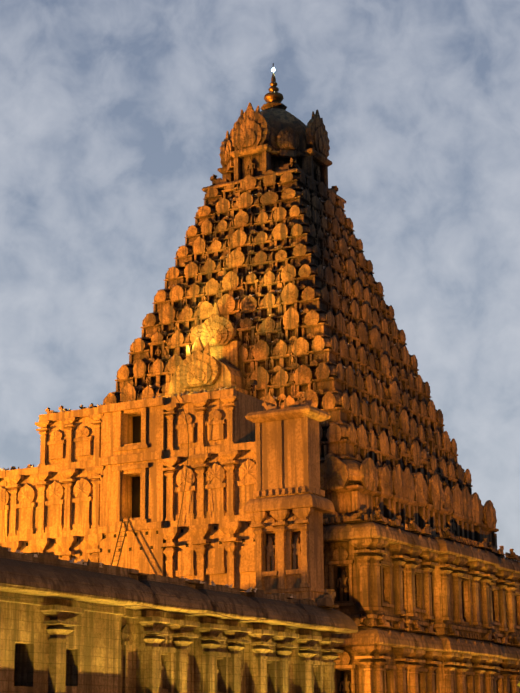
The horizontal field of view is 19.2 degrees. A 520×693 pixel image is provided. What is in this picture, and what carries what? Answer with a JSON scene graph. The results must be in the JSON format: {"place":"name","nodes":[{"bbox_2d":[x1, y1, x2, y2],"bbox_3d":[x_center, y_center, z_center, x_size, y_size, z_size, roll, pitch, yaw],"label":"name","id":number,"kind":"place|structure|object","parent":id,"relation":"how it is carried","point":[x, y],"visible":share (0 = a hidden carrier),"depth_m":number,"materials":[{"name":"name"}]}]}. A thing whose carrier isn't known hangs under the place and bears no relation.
{"place":"outdoors","nodes":[
{"label":"outdoors","id":0,"kind":"place"},
{"bbox_2d":[0,0,519,555],"label":"sky","id":1,"kind":"structure","parent":0,"point":[116,116],"materials":[{"name":"blue"}]},
{"bbox_2d":[103,102,519,649],"bbox_3d":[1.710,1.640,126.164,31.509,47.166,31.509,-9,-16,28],"label":"temple tower","id":2,"kind":"structure","parent":0,"point":[203,330],"depth_m":121.38,"materials":[{"name":"beige stone"}]},
{"bbox_2d":[0,384,275,592],"bbox_3d":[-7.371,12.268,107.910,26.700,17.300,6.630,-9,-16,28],"label":"lit block","id":3,"kind":"structure","parent":2,"relation":"attached to","point":[72,487],"depth_m":105.36,"materials":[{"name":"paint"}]},
{"bbox_2d":[111,392,188,566],"bbox_3d":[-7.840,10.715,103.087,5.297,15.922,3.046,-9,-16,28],"label":"ladder and cables","id":4,"kind":"object","parent":3,"relation":"attached to","point":[116,546],"visible":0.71,"depth_m":104.17,"materials":[{"name":"brown wood"}]},
{"bbox_2d":[273,63,273,101],"bbox_3d":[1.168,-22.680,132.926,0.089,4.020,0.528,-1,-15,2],"label":"lightning rod","id":5,"kind":"object","parent":2,"relation":"on","point":[273,81],"visible":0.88,"depth_m":132.74,"materials":[{"name":"grey metal"}]},
{"bbox_2d":[264,74,283,102],"bbox_3d":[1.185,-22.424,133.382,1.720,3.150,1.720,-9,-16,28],"label":"finial","id":6,"kind":"object","parent":2,"relation":"on","point":[277,95],"visible":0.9,"depth_m":132.75,"materials":[{"name":"brown metal"}]},
{"bbox_2d":[323,520,519,692],"bbox_3d":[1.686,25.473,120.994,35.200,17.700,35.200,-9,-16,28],"label":"vimana walls","id":7,"kind":"structure","parent":0,"point":[373,570],"depth_m":107.72,"materials":[{"name":"beige stone"}]},
{"label":"paving","id":8,"kind":"structure","parent":0,"visible":0},
{"bbox_2d":[0,552,357,692],"bbox_3d":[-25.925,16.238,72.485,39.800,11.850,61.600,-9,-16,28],"label":"colonnade building","id":9,"kind":"structure","parent":8,"relation":"on","point":[49,643],"depth_m":72.40,"materials":[{"name":"beige stone"}]},
{"bbox_2d":[14,416,254,672],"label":"window","id":10,"kind":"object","parent":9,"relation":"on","point":[136,480],"visible":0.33,"depth_m":107.09,"materials":[{"name":"black"}]},
{"bbox_2d":[0,546,313,601],"bbox_3d":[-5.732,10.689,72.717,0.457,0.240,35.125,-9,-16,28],"label":"mandapa coping stones","id":11,"kind":"object","parent":9,"relation":"on","point":[92,564],"visible":0.58,"depth_m":71.35,"materials":[{"name":"beige stone"}]},
{"bbox_2d":[0,380,339,628],"bbox_3d":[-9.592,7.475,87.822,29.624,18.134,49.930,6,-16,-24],"label":"cables and lamp housings","id":12,"kind":"object","parent":9,"relation":"on","point":[253,382],"visible":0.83,"depth_m":80.05,"materials":[{"name":"grey metal"}]},
{"bbox_2d":[0,188,452,597],"bbox_3d":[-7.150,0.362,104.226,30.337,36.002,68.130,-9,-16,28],"label":"birds","id":13,"kind":"object","parent":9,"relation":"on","point":[82,560],"visible":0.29,"depth_m":105.62,"materials":[{"name":"grey"}]},
{"bbox_2d":[244,396,334,601],"bbox_3d":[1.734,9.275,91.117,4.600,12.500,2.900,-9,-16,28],"label":"corner pier","id":14,"kind":"structure","parent":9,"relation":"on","point":[287,507],"depth_m":90.28,"materials":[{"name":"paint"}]}
]}

